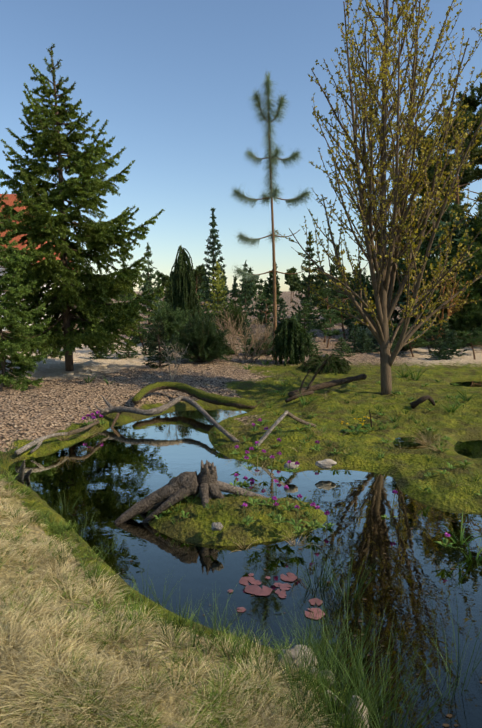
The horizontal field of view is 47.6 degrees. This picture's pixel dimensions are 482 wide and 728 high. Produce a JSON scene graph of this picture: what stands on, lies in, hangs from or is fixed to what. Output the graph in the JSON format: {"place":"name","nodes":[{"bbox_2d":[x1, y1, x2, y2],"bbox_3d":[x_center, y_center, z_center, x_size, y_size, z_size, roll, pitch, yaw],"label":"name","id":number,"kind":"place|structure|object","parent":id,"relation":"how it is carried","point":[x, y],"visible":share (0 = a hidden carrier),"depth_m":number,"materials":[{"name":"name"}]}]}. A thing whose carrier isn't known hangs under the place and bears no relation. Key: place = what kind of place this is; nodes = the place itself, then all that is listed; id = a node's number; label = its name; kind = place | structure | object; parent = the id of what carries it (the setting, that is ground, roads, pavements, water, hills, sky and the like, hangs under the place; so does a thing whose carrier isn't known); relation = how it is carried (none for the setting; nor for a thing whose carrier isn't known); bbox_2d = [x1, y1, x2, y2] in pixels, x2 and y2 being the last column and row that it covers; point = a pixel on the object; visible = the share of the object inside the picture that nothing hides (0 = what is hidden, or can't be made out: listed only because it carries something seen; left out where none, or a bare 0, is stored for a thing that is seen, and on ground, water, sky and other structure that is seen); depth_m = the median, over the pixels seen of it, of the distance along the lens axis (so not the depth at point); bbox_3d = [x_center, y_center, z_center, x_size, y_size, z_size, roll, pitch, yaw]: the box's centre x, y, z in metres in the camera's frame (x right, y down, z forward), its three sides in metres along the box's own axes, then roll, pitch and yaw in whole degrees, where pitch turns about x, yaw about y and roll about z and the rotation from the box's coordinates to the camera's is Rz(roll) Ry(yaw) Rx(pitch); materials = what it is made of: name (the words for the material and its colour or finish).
{"place":"outdoors","nodes":[
{"label":"outdoors","id":0,"kind":"place"},
{"bbox_2d":[0,262,70,330],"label":"house walls","id":1,"kind":"structure","parent":0,"point":[2,269],"depth_m":27.64,"materials":[{"name":"white paint"}]},
{"bbox_2d":[0,194,78,269],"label":"house roof","id":2,"kind":"structure","parent":1,"relation":"on","point":[11,197],"depth_m":29.97,"materials":[{"name":"tile"}]},
{"bbox_2d":[0,291,481,727],"bbox_3d":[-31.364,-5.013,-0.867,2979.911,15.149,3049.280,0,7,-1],"label":"ground","id":3,"kind":"structure","parent":0,"point":[61,399],"depth_m":8.02,"materials":[{"name":"green plant"}]},
{"bbox_2d":[0,43,172,390],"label":"spruce","id":4,"kind":"object","parent":3,"relation":"on","point":[102,234],"depth_m":12.08,"materials":[{"name":"green plant"}]},
{"bbox_2d":[88,345,116,359],"bbox_3d":[-3.988,-0.417,15.695,0.817,0.661,1.025,-3,8,-20],"label":"shrub","id":5,"kind":"object","parent":3,"relation":"on","point":[102,356],"depth_m":15.66,"materials":[{"name":"green plant"}]},
{"bbox_2d":[108,320,120,349],"bbox_3d":[-4.475,-1.068,18.442,1.058,1.273,0.920,7,10,43],"label":"shrub","id":6,"kind":"object","parent":3,"relation":"on","point":[118,345],"visible":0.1,"depth_m":18.48,"materials":[{"name":"green plant"}]},
{"bbox_2d":[116,339,138,359],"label":"conifer tree","id":7,"kind":"object","parent":3,"relation":"on","point":[125,355],"depth_m":15.66,"materials":[{"name":"green plant"}]},
{"bbox_2d":[125,311,144,341],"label":"conifer tree","id":8,"kind":"object","parent":3,"relation":"on","point":[133,338],"depth_m":20.51,"materials":[{"name":"green plant"}]},
{"bbox_2d":[123,324,155,353],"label":"conifer tree","id":9,"kind":"object","parent":3,"relation":"on","point":[144,333],"depth_m":16.26,"materials":[{"name":"green plant"}]},
{"bbox_2d":[138,338,158,355],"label":"conifer tree","id":10,"kind":"object","parent":3,"relation":"on","point":[147,351],"visible":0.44,"depth_m":16.23,"materials":[{"name":"green plant"}]},
{"bbox_2d":[154,271,171,300],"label":"tree","id":11,"kind":"object","parent":3,"relation":"on","point":[164,279],"depth_m":65.25,"materials":[{"name":"green plant"}]},
{"bbox_2d":[153,339,174,359],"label":"conifer tree","id":12,"kind":"object","parent":3,"relation":"on","point":[162,346],"depth_m":15.67,"materials":[{"name":"green plant"}]},
{"bbox_2d":[154,302,174,322],"bbox_3d":[-3.705,-2.699,29.656,1.955,1.618,1.827,3,8,24],"label":"shrub","id":13,"kind":"object","parent":3,"relation":"on","point":[168,305],"depth_m":29.32,"materials":[{"name":"green plant"}]},
{"bbox_2d":[162,277,171,303],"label":"tree","id":14,"kind":"object","parent":3,"relation":"on","point":[167,298],"visible":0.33,"depth_m":66.18,"materials":[{"name":"green plant"}]},
{"bbox_2d":[147,304,191,345],"bbox_3d":[-2.616,-1.375,19.801,2.159,1.559,2.187,4,8,27],"label":"shrub","id":15,"kind":"object","parent":3,"relation":"on","point":[169,327],"depth_m":19.57,"materials":[{"name":"green plant"}]},
{"bbox_2d":[170,330,184,352],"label":"conifer tree","id":16,"kind":"object","parent":3,"relation":"on","point":[175,333],"depth_m":17.35,"materials":[{"name":"green plant"}]},
{"bbox_2d":[132,381,257,408],"bbox_3d":[-0.721,0.542,9.686,2.225,0.287,1.092,2,7,13],"label":"mossy log","id":17,"kind":"object","parent":3,"relation":"on","point":[217,399],"visible":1,"depth_m":9.42,"materials":[{"name":"green plant"}]},
{"bbox_2d":[192,265,205,291],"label":"tree","id":18,"kind":"object","parent":3,"relation":"on","point":[198,271],"depth_m":85.81,"materials":[{"name":"green plant"}]},
{"bbox_2d":[179,292,218,319],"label":"conifer tree","id":19,"kind":"object","parent":3,"relation":"on","point":[199,294],"depth_m":25.51,"materials":[{"name":"green plant"}]},
{"bbox_2d":[196,264,209,300],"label":"tree","id":20,"kind":"object","parent":3,"relation":"on","point":[202,287],"visible":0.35,"depth_m":92.81,"materials":[{"name":"green plant"}]},
{"bbox_2d":[222,269,227,296],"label":"tree","id":21,"kind":"object","parent":3,"relation":"on","point":[225,287],"depth_m":145.20,"materials":[{"name":"green plant"}]},
{"bbox_2d":[14,354,435,530],"bbox_3d":[-0.172,0.558,8.144,4.695,1.102,6.632,5,9,34],"label":"driftwood","id":22,"kind":"object","parent":3,"relation":"on","point":[206,484],"visible":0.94,"depth_m":5.00,"materials":[{"name":"brown wood"}]},
{"bbox_2d":[222,340,239,354],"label":"conifer tree","id":23,"kind":"object","parent":3,"relation":"on","point":[231,351],"depth_m":16.47,"materials":[{"name":"green plant"}]},
{"bbox_2d":[215,298,251,334],"bbox_3d":[-0.353,-2.126,24.869,1.916,1.736,1.809,1,7,10],"label":"shrub","id":24,"kind":"object","parent":3,"relation":"on","point":[230,306],"depth_m":24.63,"materials":[{"name":"green plant"}]},
{"bbox_2d":[230,283,238,297],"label":"tree","id":25,"kind":"object","parent":3,"relation":"on","point":[235,288],"visible":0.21,"depth_m":138.14,"materials":[{"name":"green plant"}]},
{"bbox_2d":[98,207,377,374],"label":"conifers","id":26,"kind":"object","parent":3,"relation":"on","point":[291,338],"visible":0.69,"depth_m":22.61,"materials":[{"name":"green plant"}]},
{"bbox_2d":[0,424,481,727],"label":"grass","id":27,"kind":"structure","parent":3,"relation":"on","point":[28,696],"depth_m":2.63,"materials":[{"name":"green plant"}]},
{"bbox_2d":[234,318,257,344],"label":"conifer tree","id":28,"kind":"object","parent":3,"relation":"on","point":[249,330],"depth_m":19.93,"materials":[{"name":"green plant"}]},
{"bbox_2d":[242,283,251,302],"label":"tree","id":29,"kind":"object","parent":3,"relation":"on","point":[247,295],"visible":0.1,"depth_m":75.47,"materials":[{"name":"green plant"}]},
{"bbox_2d":[124,239,373,373],"bbox_3d":[-1.648,-4.959,26.748,17.230,7.712,29.691,0,7,-1],"label":"conifer wood","id":30,"kind":"object","parent":3,"relation":"on","point":[159,348],"visible":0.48,"depth_m":13.64,"materials":[{"name":"brown plant"}]},
{"bbox_2d":[247,267,257,296],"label":"tree","id":31,"kind":"object","parent":3,"relation":"on","point":[254,285],"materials":[{"name":"green plant"}]},
{"bbox_2d":[240,339,272,355],"bbox_3d":[0.576,-0.522,16.456,1.403,0.588,1.383,-2,7,-18],"label":"shrub","id":32,"kind":"object","parent":3,"relation":"on","point":[265,346],"depth_m":16.27,"materials":[{"name":"green plant"}]},
{"bbox_2d":[254,276,260,288],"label":"tree","id":33,"kind":"object","parent":3,"relation":"on","point":[257,285],"visible":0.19,"depth_m":157.09,"materials":[{"name":"green plant"}]},
{"bbox_2d":[262,280,266,303],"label":"tree","id":34,"kind":"object","parent":3,"relation":"on","point":[265,285],"visible":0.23,"depth_m":77.90,"materials":[{"name":"green plant"}]},
{"bbox_2d":[82,410,449,536],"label":"flowers","id":35,"kind":"object","parent":3,"relation":"on","point":[446,534],"visible":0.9,"depth_m":5.87,"materials":[{"name":"purple plant"}]},
{"bbox_2d":[253,294,278,324],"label":"conifer tree","id":36,"kind":"object","parent":3,"relation":"on","point":[261,308],"depth_m":23.79,"materials":[{"name":"green plant"}]},
{"bbox_2d":[261,319,272,343],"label":"conifer tree","id":37,"kind":"object","parent":3,"relation":"on","point":[267,325],"visible":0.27,"depth_m":18.91,"materials":[{"name":"green plant"}]},
{"bbox_2d":[265,272,279,299],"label":"tree","id":38,"kind":"object","parent":3,"relation":"on","point":[269,279],"visible":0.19,"depth_m":75.52,"materials":[{"name":"green plant"}]},
{"bbox_2d":[231,69,313,359],"bbox_3d":[0.820,-3.906,14.761,2.437,7.726,1.360,0,7,-1],"label":"pine","id":39,"kind":"object","parent":3,"relation":"on","point":[274,155],"depth_m":14.59,"materials":[{"name":"green plant"}]},
{"bbox_2d":[266,262,281,303],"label":"tree","id":40,"kind":"object","parent":3,"relation":"on","point":[270,289],"visible":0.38,"depth_m":74.78,"materials":[{"name":"green plant"}]},
{"bbox_2d":[270,298,290,336],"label":"conifer tree","id":41,"kind":"object","parent":3,"relation":"on","point":[283,306],"depth_m":21.78,"materials":[{"name":"green plant"}]},
{"bbox_2d":[82,354,481,560],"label":"herbs","id":42,"kind":"object","parent":3,"relation":"on","point":[248,519],"visible":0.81,"depth_m":6.62,"materials":[{"name":"green plant"}]},
{"bbox_2d":[284,269,301,302],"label":"tree","id":43,"kind":"object","parent":3,"relation":"on","point":[292,279],"depth_m":78.42,"materials":[{"name":"green plant"}]},
{"bbox_2d":[285,266,301,296],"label":"tree","id":44,"kind":"object","parent":3,"relation":"on","point":[294,270],"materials":[{"name":"green plant"}]},
{"bbox_2d":[295,297,317,337],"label":"conifer tree","id":45,"kind":"object","parent":3,"relation":"on","point":[305,311],"depth_m":22.70,"materials":[{"name":"green plant"}]},
{"bbox_2d":[301,298,317,327],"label":"conifer tree","id":46,"kind":"object","parent":3,"relation":"on","point":[310,308],"visible":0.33,"depth_m":29.55,"materials":[{"name":"green plant"}]},
{"bbox_2d":[257,459,368,727],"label":"stones","id":47,"kind":"object","parent":3,"relation":"on","point":[326,464],"visible":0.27,"depth_m":2.83,"materials":[{"name":"grey stone"}]},
{"bbox_2d":[306,334,322,353],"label":"conifer tree","id":48,"kind":"object","parent":3,"relation":"on","point":[313,348],"visible":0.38,"depth_m":16.68,"materials":[{"name":"green plant"}]},
{"bbox_2d":[161,272,479,381],"bbox_3d":[2.434,-1.641,16.229,12.756,2.886,3.223,-6,9,-40],"label":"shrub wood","id":49,"kind":"object","parent":3,"relation":"on","point":[256,336],"visible":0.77,"depth_m":14.97,"materials":[{"name":"brown plant"}]},
{"bbox_2d":[400,269,477,315],"bbox_3d":[6.888,-2.389,18.778,2.901,1.791,1.130,-3,8,-20],"label":"budding shrub","id":50,"kind":"object","parent":49,"relation":"attached to","point":[458,309],"visible":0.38,"depth_m":18.75,"materials":[{"name":"green plant"}]},
{"bbox_2d":[313,265,329,306],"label":"tree","id":51,"kind":"object","parent":3,"relation":"on","point":[321,276],"visible":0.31,"depth_m":64.85,"materials":[{"name":"green plant"}]},
{"bbox_2d":[309,288,341,341],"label":"tree","id":52,"kind":"object","parent":3,"relation":"on","point":[324,293],"depth_m":20.51,"materials":[{"name":"green plant"}]},
{"bbox_2d":[171,82,481,362],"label":"pines","id":53,"kind":"object","parent":3,"relation":"on","point":[471,173],"depth_m":22.42,"materials":[{"name":"green plant"}]},
{"bbox_2d":[311,308,343,347],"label":"tree","id":54,"kind":"object","parent":3,"relation":"on","point":[325,321],"depth_m":18.63,"materials":[{"name":"green plant"}]},
{"bbox_2d":[327,265,338,298],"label":"tree","id":55,"kind":"object","parent":3,"relation":"on","point":[331,283],"visible":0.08,"depth_m":85.03,"materials":[{"name":"green plant"}]},
{"bbox_2d":[331,336,355,357],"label":"conifer tree","id":56,"kind":"object","parent":3,"relation":"on","point":[342,348],"depth_m":16.05,"materials":[{"name":"green plant"}]},
{"bbox_2d":[338,271,351,287],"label":"tree","id":57,"kind":"object","parent":3,"relation":"on","point":[349,275],"visible":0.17,"depth_m":131.12,"materials":[{"name":"green plant"}]},
{"bbox_2d":[344,318,368,352],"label":"conifer tree","id":58,"kind":"object","parent":3,"relation":"on","point":[351,332],"depth_m":17.59,"materials":[{"name":"green plant"}]},
{"bbox_2d":[355,268,362,291],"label":"tree","id":59,"kind":"object","parent":3,"relation":"on","point":[357,279],"visible":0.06,"depth_m":60.21,"materials":[{"name":"green plant"}]},
{"bbox_2d":[341,278,376,335],"bbox_3d":[5.493,-2.458,24.284,1.654,2.728,1.946,5,9,35],"label":"conifer tree","id":60,"kind":"object","parent":3,"relation":"on","point":[358,300],"depth_m":24.11,"materials":[{"name":"green plant"}]},
{"bbox_2d":[351,330,378,353],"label":"conifer tree","id":61,"kind":"object","parent":3,"relation":"on","point":[366,344],"depth_m":17.18,"materials":[{"name":"green plant"}]},
{"bbox_2d":[334,269,396,328],"bbox_3d":[6.031,-3.078,26.695,3.417,3.142,3.585,-4,8,-28],"label":"tree","id":62,"kind":"object","parent":3,"relation":"on","point":[353,289],"depth_m":26.39,"materials":[{"name":"green plant"}]},
{"bbox_2d":[275,0,481,394],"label":"katsura wood","id":63,"kind":"object","parent":3,"relation":"on","point":[383,293],"visible":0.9,"depth_m":9.53,"materials":[{"name":"brown plant"}]},
{"bbox_2d":[369,332,390,352],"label":"conifer tree","id":64,"kind":"object","parent":3,"relation":"on","point":[376,345],"visible":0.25,"depth_m":17.46,"materials":[{"name":"green plant"}]},
{"bbox_2d":[373,309,396,330],"bbox_3d":[5.780,-1.896,22.216,1.634,2.098,1.389,-1,7,-11],"label":"shrub","id":65,"kind":"object","parent":3,"relation":"on","point":[388,321],"visible":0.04,"depth_m":22.17,"materials":[{"name":"green plant"}]},
{"bbox_2d":[367,262,413,304],"bbox_3d":[7.239,-2.802,23.853,3.085,3.320,3.003,-1,7,-7],"label":"tree","id":66,"kind":"object","parent":3,"relation":"on","point":[401,267],"depth_m":23.30,"materials":[{"name":"green plant"}]},
{"bbox_2d":[378,333,404,355],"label":"conifer tree","id":67,"kind":"object","parent":3,"relation":"on","point":[393,345],"depth_m":16.43,"materials":[{"name":"green plant"}]},
{"bbox_2d":[368,247,417,323],"bbox_3d":[7.237,-3.309,24.868,3.484,4.117,2.989,5,9,37],"label":"tree","id":68,"kind":"object","parent":3,"relation":"on","point":[401,279],"depth_m":24.42,"materials":[{"name":"green plant"}]},
{"bbox_2d":[389,323,416,350],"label":"conifer tree","id":69,"kind":"object","parent":3,"relation":"on","point":[398,332],"depth_m":17.67,"materials":[{"name":"green plant"}]},
{"bbox_2d":[394,330,429,356],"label":"pine tree","id":70,"kind":"object","parent":3,"relation":"on","point":[419,342],"depth_m":16.08,"materials":[{"name":"green plant"}]},
{"bbox_2d":[392,243,434,331],"bbox_3d":[8.426,-3.521,25.502,4.009,4.468,3.195,4,8,31],"label":"conifer tree","id":71,"kind":"object","parent":3,"relation":"on","point":[396,315],"visible":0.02,"depth_m":25.64,"materials":[{"name":"green plant"}]},
{"bbox_2d":[411,300,438,347],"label":"conifer tree","id":72,"kind":"object","parent":3,"relation":"on","point":[428,337],"depth_m":18.81,"materials":[{"name":"green plant"}]},
{"bbox_2d":[413,321,440,351],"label":"conifer tree","id":73,"kind":"object","parent":3,"relation":"on","point":[431,332],"depth_m":16.85,"materials":[{"name":"green plant"}]},
{"bbox_2d":[398,204,466,336],"bbox_3d":[8.323,-3.580,22.320,4.382,5.666,3.725,1,7,11],"label":"tree","id":74,"kind":"object","parent":3,"relation":"on","point":[438,234],"depth_m":21.89,"materials":[{"name":"green plant"}]},
{"bbox_2d":[398,257,475,340],"bbox_3d":[6.852,-2.242,19.521,2.912,3.235,3.450,2,7,18],"label":"tree","id":75,"kind":"object","parent":3,"relation":"on","point":[435,266],"depth_m":19.40,"materials":[{"name":"green plant"}]},
{"bbox_2d":[425,337,452,359],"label":"conifer tree","id":76,"kind":"object","parent":3,"relation":"on","point":[439,344],"depth_m":15.44,"materials":[{"name":"green plant"}]},
{"bbox_2d":[401,192,481,322],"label":"tree","id":77,"kind":"object","parent":3,"relation":"on","point":[475,224],"depth_m":22.61,"materials":[{"name":"green plant"}]},
{"bbox_2d":[431,314,456,352],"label":"conifer tree","id":78,"kind":"object","parent":3,"relation":"on","point":[446,332],"depth_m":16.85,"materials":[{"name":"green plant"}]},
{"bbox_2d":[413,232,481,340],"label":"tree","id":79,"kind":"object","parent":3,"relation":"on","point":[473,290],"depth_m":19.86,"materials":[{"name":"green plant"}]},
{"bbox_2d":[441,330,469,356],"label":"conifer tree","id":80,"kind":"object","parent":3,"relation":"on","point":[452,343],"depth_m":16.32,"materials":[{"name":"green plant"}]},
{"bbox_2d":[430,253,481,340],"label":"tree","id":81,"kind":"object","parent":3,"relation":"on","point":[468,267],"depth_m":20.05,"materials":[{"name":"green plant"}]},
{"bbox_2d":[433,291,481,346],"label":"conifer tree","id":82,"kind":"object","parent":3,"relation":"on","point":[453,321],"depth_m":19.08,"materials":[{"name":"green plant"}]},
{"bbox_2d":[448,330,481,359],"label":"pine tree","id":83,"kind":"object","parent":3,"relation":"on","point":[468,340],"depth_m":15.39,"materials":[{"name":"green plant"}]},
{"bbox_2d":[461,311,481,345],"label":"pine tree","id":84,"kind":"object","parent":3,"relation":"on","point":[476,329],"depth_m":16.61,"materials":[{"name":"green plant"}]},
{"bbox_2d":[0,0,481,290],"label":"sky","id":85,"kind":"structure","parent":0,"point":[173,82],"materials":[{"name":"blue"}]},
{"bbox_2d":[8,379,481,727],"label":"pond water","id":86,"kind":"structure","parent":0,"point":[143,457],"depth_m":4.28,"materials":[{"name":"blue liquid"}]},
{"bbox_2d":[227,573,324,618],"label":"lily pads","id":87,"kind":"object","parent":86,"relation":"on","point":[255,589],"visible":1,"depth_m":3.77,"materials":[{"name":"pink plant"}]},
{"bbox_2d":[83,479,481,726],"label":"floating leaves","id":88,"kind":"object","parent":86,"relation":"on","point":[447,725],"visible":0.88,"depth_m":3.38,"materials":[{"name":"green plant"}]},
{"bbox_2d":[330,292,363,338],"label":"tree","id":89,"kind":"object","parent":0,"point":[351,312],"depth_m":22.37,"materials":[{"name":"green plant"}]}
]}

